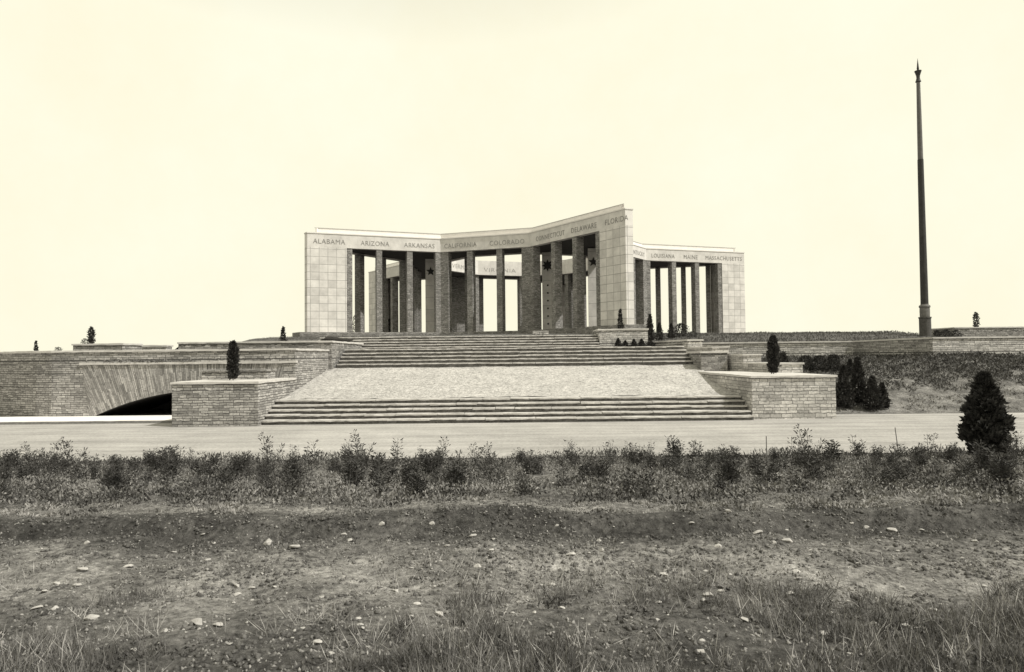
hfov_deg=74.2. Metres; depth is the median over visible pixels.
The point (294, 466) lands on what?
sapling
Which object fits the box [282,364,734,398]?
paved ramp
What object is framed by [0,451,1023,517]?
weeds
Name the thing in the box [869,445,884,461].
sapling
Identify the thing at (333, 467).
sapling
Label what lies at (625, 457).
sapling
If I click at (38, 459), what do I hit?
sapling
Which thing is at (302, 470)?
sapling
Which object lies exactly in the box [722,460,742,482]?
sapling
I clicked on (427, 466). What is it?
sapling
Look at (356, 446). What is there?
sapling
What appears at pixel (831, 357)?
shrub
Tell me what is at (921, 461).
sapling
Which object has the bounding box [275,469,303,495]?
sapling
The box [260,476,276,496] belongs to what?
sapling
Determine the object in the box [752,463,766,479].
sapling
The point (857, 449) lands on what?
sapling
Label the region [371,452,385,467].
sapling
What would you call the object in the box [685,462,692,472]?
sapling
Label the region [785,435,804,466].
sapling
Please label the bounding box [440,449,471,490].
sapling
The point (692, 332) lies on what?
shrub
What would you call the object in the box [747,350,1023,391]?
heath
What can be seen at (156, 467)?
sapling
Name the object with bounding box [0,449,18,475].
sapling
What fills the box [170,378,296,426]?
terrace wall
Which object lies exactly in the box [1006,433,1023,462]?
sapling
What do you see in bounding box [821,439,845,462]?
sapling
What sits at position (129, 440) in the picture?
road
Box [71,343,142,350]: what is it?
planter
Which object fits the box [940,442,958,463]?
sapling
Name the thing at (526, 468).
sapling
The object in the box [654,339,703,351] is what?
terrace wall
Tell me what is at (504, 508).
weeds
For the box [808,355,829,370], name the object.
shrub
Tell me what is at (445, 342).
staircase
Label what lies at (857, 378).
conifer
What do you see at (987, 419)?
conifer
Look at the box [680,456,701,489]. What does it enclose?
sapling
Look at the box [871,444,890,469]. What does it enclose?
sapling
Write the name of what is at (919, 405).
weeds
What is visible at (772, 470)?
sapling
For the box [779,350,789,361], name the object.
shrub
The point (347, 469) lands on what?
sapling
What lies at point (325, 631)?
clods
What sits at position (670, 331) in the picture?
conifer
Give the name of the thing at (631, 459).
sapling
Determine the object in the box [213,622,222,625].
stone
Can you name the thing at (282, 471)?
sapling
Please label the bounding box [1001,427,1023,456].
sapling
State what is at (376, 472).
sapling
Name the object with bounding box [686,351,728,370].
terrace wall
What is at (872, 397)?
conifer
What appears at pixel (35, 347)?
conifer
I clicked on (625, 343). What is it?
shrub
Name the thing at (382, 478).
sapling
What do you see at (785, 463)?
sapling
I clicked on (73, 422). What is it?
kerb
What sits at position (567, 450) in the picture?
sapling
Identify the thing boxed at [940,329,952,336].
shrub
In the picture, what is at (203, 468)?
sapling
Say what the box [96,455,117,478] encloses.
sapling
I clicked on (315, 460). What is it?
sapling
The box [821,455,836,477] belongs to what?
sapling
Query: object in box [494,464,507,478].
sapling
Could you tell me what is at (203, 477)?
sapling
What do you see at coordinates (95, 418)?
pavement
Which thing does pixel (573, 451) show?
sapling
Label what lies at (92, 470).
sapling
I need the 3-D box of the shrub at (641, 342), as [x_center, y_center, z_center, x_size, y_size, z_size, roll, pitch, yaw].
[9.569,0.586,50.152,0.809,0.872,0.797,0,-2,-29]
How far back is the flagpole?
55.12 m
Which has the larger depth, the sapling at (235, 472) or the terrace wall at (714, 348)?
the terrace wall at (714, 348)
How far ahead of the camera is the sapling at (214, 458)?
16.48 m
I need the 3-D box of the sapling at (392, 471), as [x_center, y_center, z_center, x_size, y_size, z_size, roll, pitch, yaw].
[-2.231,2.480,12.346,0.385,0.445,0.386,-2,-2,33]
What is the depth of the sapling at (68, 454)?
17.93 m
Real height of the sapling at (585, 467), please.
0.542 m
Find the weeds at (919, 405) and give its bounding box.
[839,379,1023,412]
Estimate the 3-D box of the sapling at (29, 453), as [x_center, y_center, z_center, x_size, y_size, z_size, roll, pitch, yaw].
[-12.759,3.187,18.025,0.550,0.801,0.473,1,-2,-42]
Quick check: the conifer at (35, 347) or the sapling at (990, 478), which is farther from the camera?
the conifer at (35, 347)
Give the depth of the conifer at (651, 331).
52.88 m
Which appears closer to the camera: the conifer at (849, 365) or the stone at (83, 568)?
the stone at (83, 568)
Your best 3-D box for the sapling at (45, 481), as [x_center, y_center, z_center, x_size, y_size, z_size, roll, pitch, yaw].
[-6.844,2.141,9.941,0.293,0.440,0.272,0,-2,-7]
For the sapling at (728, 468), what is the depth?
10.20 m
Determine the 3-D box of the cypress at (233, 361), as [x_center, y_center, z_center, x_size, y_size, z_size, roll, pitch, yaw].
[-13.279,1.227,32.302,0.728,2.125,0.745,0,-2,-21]
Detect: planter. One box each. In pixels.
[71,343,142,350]
[593,328,648,346]
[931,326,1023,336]
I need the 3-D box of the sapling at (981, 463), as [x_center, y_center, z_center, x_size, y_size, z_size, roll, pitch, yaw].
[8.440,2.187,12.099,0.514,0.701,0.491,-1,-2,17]
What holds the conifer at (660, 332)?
on the lawn at (714, 336)
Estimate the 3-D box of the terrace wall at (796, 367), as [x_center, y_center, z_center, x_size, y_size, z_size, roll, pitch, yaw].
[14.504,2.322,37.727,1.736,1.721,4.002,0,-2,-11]
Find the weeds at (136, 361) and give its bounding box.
[102,359,195,362]
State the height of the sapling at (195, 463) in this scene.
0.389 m
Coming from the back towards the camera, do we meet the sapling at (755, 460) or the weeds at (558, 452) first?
the weeds at (558, 452)
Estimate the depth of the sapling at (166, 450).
16.35 m
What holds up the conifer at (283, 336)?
on the lawn
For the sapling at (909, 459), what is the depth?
12.22 m
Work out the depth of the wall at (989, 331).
57.35 m
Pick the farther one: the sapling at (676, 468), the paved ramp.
the paved ramp
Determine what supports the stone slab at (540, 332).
on the lawn at (714, 336)
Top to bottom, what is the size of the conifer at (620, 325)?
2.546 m
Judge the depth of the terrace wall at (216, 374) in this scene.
33.36 m
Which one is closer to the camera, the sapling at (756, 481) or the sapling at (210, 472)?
the sapling at (756, 481)
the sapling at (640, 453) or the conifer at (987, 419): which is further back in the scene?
the conifer at (987, 419)
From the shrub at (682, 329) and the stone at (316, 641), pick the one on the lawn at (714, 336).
the shrub at (682, 329)
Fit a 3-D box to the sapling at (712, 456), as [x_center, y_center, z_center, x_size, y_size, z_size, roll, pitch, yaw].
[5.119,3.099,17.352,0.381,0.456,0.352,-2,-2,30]
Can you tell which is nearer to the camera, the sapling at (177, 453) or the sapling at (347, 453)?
the sapling at (177, 453)
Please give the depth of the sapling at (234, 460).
14.24 m
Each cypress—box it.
[86,326,95,343]
[225,340,241,379]
[766,334,781,373]
[972,312,980,326]
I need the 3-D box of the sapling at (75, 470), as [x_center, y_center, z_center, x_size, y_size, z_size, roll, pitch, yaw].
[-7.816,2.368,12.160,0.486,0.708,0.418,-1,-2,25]
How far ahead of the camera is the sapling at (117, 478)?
8.89 m
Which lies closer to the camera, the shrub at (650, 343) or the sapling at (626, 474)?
the sapling at (626, 474)
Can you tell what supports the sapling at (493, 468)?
on the ground at (640, 521)
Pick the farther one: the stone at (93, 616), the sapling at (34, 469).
the sapling at (34, 469)
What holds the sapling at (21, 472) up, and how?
on the ground at (640, 521)
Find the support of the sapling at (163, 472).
on the ground at (640, 521)
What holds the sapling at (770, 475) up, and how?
on the ground at (640, 521)
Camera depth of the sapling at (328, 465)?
14.20 m
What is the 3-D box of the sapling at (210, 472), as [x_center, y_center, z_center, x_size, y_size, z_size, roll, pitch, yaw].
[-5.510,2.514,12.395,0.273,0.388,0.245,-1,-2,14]
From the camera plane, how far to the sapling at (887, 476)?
9.75 m
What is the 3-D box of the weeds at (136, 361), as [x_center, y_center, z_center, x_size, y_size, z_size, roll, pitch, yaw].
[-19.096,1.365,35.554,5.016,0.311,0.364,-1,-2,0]
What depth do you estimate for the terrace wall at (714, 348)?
43.21 m
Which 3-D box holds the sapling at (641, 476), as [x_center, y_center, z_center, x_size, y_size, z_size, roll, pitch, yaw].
[1.607,1.780,8.520,0.424,0.636,0.393,-2,-2,44]
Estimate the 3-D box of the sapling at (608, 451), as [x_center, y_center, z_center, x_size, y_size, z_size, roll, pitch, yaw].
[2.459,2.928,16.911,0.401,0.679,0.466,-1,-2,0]
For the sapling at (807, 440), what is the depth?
16.85 m
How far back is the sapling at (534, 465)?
13.38 m
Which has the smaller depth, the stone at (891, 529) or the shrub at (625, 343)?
the stone at (891, 529)
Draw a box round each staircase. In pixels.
[262,395,753,424]
[318,335,599,348]
[337,346,692,367]
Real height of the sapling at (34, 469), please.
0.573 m
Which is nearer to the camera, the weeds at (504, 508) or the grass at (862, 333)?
the weeds at (504, 508)
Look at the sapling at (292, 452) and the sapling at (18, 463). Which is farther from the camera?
the sapling at (292, 452)
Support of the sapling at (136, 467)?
on the ground at (640, 521)
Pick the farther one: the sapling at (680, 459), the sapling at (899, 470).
the sapling at (680, 459)
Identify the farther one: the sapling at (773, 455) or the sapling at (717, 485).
the sapling at (773, 455)
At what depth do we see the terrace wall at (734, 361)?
39.70 m
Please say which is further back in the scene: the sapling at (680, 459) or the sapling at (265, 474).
the sapling at (680, 459)
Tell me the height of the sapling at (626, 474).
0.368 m
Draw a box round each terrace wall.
[142,345,172,349]
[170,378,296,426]
[177,341,363,368]
[200,369,276,379]
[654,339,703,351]
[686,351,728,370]
[687,346,729,353]
[697,371,837,418]
[727,354,762,370]
[742,362,803,372]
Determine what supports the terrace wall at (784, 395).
on the ground at (640, 521)
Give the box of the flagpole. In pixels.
[914,58,931,336]
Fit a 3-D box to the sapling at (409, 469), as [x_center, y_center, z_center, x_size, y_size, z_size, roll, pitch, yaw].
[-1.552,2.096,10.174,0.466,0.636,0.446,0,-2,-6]
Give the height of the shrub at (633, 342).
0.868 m
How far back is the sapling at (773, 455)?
17.07 m
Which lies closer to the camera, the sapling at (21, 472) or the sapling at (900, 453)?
the sapling at (21, 472)
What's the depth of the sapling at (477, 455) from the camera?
17.32 m
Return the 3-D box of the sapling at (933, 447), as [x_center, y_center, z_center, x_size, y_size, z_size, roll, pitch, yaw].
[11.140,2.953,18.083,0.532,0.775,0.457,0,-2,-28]
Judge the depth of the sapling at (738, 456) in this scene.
16.32 m
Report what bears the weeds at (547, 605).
on the ground at (640, 521)
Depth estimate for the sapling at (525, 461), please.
14.70 m
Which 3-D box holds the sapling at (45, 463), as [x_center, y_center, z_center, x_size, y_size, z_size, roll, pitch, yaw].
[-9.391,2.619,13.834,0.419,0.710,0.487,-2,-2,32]
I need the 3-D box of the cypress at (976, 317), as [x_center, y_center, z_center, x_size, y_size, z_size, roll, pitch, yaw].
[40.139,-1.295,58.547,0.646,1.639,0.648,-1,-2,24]
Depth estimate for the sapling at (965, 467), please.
10.11 m
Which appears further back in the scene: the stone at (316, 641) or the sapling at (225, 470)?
the sapling at (225, 470)
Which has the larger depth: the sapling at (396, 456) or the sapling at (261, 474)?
the sapling at (396, 456)
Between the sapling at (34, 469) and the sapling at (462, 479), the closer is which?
the sapling at (462, 479)
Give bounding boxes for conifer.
[33,341,38,350]
[279,326,287,340]
[617,309,623,328]
[646,313,655,339]
[654,322,664,339]
[666,323,675,337]
[836,364,856,408]
[846,359,852,375]
[849,356,866,404]
[856,375,886,409]
[879,381,892,408]
[955,370,1015,454]
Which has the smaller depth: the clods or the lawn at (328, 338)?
the clods
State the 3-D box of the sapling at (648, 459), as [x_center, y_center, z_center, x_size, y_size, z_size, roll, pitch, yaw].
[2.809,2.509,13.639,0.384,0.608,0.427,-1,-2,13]
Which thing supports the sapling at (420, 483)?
on the ground at (640, 521)
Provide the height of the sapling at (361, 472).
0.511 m
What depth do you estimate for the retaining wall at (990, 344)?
46.31 m
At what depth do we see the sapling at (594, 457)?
12.68 m
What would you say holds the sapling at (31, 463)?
on the ground at (640, 521)
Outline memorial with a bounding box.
[292,204,750,346]
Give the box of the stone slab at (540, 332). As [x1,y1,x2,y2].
[532,331,548,334]
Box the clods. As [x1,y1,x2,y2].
[0,490,1023,671]
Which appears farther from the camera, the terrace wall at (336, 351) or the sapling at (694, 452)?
the terrace wall at (336, 351)
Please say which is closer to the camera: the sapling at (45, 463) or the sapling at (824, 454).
the sapling at (45, 463)
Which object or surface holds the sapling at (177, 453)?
on the ground at (640, 521)
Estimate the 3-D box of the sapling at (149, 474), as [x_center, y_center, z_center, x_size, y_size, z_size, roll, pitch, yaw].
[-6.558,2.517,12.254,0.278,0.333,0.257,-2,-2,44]
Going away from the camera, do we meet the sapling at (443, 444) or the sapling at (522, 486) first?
the sapling at (522, 486)
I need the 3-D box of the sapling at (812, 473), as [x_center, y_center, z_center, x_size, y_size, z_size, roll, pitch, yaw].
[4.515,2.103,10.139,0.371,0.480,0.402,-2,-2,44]
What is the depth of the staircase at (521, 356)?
43.49 m
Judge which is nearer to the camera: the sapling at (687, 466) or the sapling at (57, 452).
the sapling at (687, 466)
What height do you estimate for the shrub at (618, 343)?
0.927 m
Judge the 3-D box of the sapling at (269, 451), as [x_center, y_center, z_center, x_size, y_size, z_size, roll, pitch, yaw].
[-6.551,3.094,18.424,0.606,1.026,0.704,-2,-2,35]
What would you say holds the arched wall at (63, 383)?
on the ground at (640, 521)
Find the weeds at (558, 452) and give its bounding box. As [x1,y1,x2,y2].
[0,442,1023,467]
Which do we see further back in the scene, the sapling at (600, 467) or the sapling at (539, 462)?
the sapling at (539, 462)
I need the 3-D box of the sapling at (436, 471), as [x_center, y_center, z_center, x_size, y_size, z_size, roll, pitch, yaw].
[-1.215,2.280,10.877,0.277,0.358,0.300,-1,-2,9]
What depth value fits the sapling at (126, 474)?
11.38 m
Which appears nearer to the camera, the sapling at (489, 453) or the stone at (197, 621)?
the stone at (197, 621)
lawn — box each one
[242,332,927,341]
[320,336,353,341]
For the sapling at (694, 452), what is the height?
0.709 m
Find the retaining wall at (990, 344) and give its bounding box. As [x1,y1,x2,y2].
[702,336,1023,356]
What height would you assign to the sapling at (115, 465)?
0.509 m
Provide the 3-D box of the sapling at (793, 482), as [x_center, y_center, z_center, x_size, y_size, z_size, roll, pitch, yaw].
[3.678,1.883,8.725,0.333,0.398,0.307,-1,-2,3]
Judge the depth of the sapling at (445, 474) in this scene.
10.79 m
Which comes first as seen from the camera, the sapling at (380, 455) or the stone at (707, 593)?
the stone at (707, 593)
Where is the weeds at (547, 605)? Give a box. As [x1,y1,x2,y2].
[0,599,1023,671]
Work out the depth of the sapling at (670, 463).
13.43 m
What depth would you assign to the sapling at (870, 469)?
10.78 m
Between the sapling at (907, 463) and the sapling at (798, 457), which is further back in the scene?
the sapling at (798, 457)
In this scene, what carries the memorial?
on the lawn at (714, 336)
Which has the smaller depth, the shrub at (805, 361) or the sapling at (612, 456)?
the sapling at (612, 456)
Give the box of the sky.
[0,0,1023,351]
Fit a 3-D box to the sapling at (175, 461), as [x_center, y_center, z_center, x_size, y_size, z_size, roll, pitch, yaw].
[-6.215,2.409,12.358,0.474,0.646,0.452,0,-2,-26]
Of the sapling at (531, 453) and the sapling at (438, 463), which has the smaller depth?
the sapling at (438, 463)
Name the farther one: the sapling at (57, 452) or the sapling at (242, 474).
the sapling at (57, 452)
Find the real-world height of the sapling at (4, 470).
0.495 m
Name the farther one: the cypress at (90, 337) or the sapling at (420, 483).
the cypress at (90, 337)
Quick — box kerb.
[0,420,171,424]
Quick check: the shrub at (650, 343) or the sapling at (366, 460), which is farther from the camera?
the shrub at (650, 343)
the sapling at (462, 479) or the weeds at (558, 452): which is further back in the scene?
the weeds at (558, 452)
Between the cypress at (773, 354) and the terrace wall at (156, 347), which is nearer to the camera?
the cypress at (773, 354)
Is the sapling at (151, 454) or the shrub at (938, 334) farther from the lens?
the shrub at (938, 334)
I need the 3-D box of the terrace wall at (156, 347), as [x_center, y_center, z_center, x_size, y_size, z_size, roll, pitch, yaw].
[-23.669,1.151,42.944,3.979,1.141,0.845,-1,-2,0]
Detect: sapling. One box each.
[0,448,25,469]
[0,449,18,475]
[0,460,16,483]
[0,466,12,493]
[12,465,37,483]
[21,441,45,465]
[21,453,44,474]
[23,455,42,481]
[30,449,46,468]
[35,468,56,489]
[38,447,66,476]
[39,439,65,472]
[49,451,69,476]
[58,437,87,465]
[59,458,69,470]
[67,450,90,481]
[86,456,100,469]
[87,460,100,478]
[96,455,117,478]
[97,461,130,496]
[104,457,125,474]
[111,453,124,472]
[115,468,132,482]
[125,456,146,475]
[142,450,152,463]
[143,466,156,480]
[145,448,165,468]
[149,447,166,474]
[154,455,177,483]
[156,445,176,465]
[157,451,184,481]
[164,444,186,466]
[180,447,193,467]
[188,460,201,472]
[194,473,209,488]
[197,460,214,476]
[205,463,219,479]
[208,454,220,469]
[210,463,233,488]
[221,463,242,483]
[227,454,242,473]
[236,450,251,475]
[240,459,255,483]
[251,453,269,479]
[254,464,270,484]
[255,460,266,476]
[258,432,284,465]
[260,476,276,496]
[261,458,275,474]
[266,459,280,482]
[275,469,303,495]
[277,462,289,476]
[280,453,306,487]
[287,444,299,462]
[300,460,315,479]
[302,439,323,469]
[325,455,337,474]
[328,458,341,476]
[330,457,344,476]
[331,448,365,491]
[337,439,354,463]
[349,429,376,462]
[352,462,367,484]
[359,452,369,467]
[363,452,385,485]
[364,452,392,497]
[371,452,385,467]
[382,460,397,480]
[389,438,405,466]
[394,455,423,490]
[405,469,432,496]
[416,449,437,477]
[425,450,443,474]
[429,467,443,482]
[432,448,445,466]
[433,436,450,461]
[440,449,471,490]
[442,469,449,482]
[450,469,471,492]
[467,442,482,464]
[474,445,491,475]
[480,441,496,465]
[482,451,505,484]
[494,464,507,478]
[512,447,525,465]
[513,464,526,482]
[513,474,532,495]
[520,452,533,469]
[520,456,529,473]
[526,450,535,458]
[529,449,543,474]
[530,456,544,474]
[554,460,572,488]
[563,439,574,460]
[565,442,582,461]
[566,453,579,468]
[577,454,592,482]
[585,455,601,476]
[591,456,611,483]
[602,440,615,463]
[606,449,617,464]
[620,441,634,462]
[620,470,637,492]
[623,454,654,497]
[627,443,641,464]
[636,444,647,465]
[643,445,657,470]
[645,442,656,461]
[655,450,672,472]
[660,447,680,473]
[664,435,685,464]
[671,453,682,474]
[673,447,690,473]
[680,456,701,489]
[684,440,703,459]
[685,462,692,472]
[696,450,715,479]
[704,455,710,468]
[705,450,716,461]
[710,448,741,487]
[713,475,729,495]
[714,444,726,465]
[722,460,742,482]
[727,445,741,462]
[746,454,764,471]
[751,476,764,492]
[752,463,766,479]
[758,462,782,489]
[764,455,781,475]
[768,447,781,461]
[777,451,793,470]
[784,467,810,493]
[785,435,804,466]
[789,448,807,467]
[793,423,824,461]
[798,445,826,479]
[799,461,828,487]
[820,450,832,465]
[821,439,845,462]
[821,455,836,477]
[848,435,867,459]
[860,455,880,481]
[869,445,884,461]
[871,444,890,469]
[878,461,896,487]
[883,445,899,469]
[889,453,907,484]
[890,443,908,460]
[896,450,916,469]
[901,460,915,476]
[909,443,925,465]
[917,433,938,458]
[917,453,927,471]
[926,457,946,477]
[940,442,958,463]
[952,457,977,480]
[962,454,978,476]
[969,440,998,472]
[974,468,993,488]
[985,447,1020,487]
[986,457,1016,479]
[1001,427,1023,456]
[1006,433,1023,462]
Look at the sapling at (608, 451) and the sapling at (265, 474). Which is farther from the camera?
the sapling at (608, 451)
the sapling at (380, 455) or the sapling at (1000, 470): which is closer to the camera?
the sapling at (1000, 470)
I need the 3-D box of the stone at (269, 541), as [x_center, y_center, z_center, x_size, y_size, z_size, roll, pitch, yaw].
[-2.381,2.006,6.564,0.114,0.079,0.108,0,-2,-4]
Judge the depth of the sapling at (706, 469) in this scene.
11.85 m
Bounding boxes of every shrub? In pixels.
[614,338,622,346]
[621,340,629,346]
[629,339,637,346]
[636,338,645,345]
[646,339,656,346]
[674,323,689,336]
[686,331,698,336]
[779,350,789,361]
[798,355,815,371]
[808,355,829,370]
[825,353,843,371]
[933,330,940,336]
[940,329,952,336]
[950,330,964,336]
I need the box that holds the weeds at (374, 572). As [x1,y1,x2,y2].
[0,496,1023,671]
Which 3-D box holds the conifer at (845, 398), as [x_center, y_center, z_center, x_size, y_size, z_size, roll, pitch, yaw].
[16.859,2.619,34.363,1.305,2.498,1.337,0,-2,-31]
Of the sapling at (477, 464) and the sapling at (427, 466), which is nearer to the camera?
the sapling at (477, 464)
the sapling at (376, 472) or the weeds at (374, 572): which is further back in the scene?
the sapling at (376, 472)
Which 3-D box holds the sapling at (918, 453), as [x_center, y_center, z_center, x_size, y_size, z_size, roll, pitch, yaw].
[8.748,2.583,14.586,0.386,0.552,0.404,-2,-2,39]
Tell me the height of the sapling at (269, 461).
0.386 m
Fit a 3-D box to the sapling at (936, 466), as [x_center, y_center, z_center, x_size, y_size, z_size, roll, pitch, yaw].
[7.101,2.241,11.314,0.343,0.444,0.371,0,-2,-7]
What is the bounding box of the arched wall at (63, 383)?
[0,348,328,416]
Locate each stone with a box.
[77,567,88,570]
[83,614,98,619]
[191,618,201,625]
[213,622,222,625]
[263,538,272,544]
[311,639,321,643]
[703,592,713,596]
[782,538,792,542]
[887,527,896,531]
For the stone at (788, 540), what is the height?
0.048 m
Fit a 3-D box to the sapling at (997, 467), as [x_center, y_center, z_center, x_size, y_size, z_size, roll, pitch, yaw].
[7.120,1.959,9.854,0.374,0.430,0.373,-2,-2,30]
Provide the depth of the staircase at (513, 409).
31.65 m
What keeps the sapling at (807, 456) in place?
on the ground at (640, 521)
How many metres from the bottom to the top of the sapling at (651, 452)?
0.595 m
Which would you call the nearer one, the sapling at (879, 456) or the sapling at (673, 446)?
the sapling at (879, 456)
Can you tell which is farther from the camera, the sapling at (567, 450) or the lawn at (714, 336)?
the lawn at (714, 336)
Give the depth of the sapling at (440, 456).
16.14 m
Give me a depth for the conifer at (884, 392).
34.08 m
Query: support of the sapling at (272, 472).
on the ground at (640, 521)
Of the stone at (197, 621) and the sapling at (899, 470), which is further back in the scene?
the sapling at (899, 470)
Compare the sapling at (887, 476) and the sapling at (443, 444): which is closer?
the sapling at (887, 476)
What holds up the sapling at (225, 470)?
on the ground at (640, 521)
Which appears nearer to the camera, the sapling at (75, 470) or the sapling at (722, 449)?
the sapling at (75, 470)
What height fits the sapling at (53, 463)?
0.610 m
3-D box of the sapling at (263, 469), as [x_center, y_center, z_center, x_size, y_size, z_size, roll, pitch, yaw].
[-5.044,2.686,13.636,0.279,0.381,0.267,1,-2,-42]
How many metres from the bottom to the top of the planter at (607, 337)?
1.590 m
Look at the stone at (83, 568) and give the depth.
5.49 m
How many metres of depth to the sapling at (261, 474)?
12.09 m
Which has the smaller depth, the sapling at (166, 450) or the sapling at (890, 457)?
the sapling at (890, 457)
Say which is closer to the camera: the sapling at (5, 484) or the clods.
the clods
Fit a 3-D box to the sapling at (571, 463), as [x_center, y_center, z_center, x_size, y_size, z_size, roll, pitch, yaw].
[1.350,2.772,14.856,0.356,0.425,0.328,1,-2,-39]
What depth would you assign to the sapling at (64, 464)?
15.67 m
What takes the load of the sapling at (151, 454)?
on the ground at (640, 521)
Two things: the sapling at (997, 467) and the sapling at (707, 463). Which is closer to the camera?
the sapling at (997, 467)
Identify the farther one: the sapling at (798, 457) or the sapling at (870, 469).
the sapling at (798, 457)
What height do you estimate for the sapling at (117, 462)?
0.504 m
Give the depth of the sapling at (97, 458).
17.38 m
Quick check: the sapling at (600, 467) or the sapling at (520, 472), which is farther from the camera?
the sapling at (600, 467)
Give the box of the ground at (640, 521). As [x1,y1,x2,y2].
[0,355,1023,671]
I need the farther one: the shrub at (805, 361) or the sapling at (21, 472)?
the shrub at (805, 361)
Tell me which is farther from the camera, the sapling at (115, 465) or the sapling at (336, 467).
the sapling at (336, 467)
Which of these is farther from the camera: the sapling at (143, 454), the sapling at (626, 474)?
the sapling at (143, 454)
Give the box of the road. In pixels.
[0,413,1023,462]
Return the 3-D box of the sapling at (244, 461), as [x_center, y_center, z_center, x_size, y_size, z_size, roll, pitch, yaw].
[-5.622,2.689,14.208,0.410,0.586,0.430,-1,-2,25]
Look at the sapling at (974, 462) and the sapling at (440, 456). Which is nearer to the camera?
the sapling at (974, 462)
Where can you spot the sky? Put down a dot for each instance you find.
(166, 166)
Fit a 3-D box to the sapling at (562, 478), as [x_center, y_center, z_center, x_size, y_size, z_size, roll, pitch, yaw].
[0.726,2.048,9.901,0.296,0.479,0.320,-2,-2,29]
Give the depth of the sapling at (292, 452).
18.11 m
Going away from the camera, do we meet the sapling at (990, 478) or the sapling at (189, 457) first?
the sapling at (990, 478)
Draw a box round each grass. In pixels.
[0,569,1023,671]
[653,330,943,342]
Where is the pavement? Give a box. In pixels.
[0,415,171,421]
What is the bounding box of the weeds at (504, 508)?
[7,488,1023,552]
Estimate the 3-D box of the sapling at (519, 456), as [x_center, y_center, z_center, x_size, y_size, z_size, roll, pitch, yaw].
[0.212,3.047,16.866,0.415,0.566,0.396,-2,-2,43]
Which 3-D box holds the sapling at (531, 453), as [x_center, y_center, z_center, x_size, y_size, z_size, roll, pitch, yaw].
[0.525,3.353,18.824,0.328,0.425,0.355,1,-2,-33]
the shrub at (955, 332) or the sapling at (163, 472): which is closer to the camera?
the sapling at (163, 472)
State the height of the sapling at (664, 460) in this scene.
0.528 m

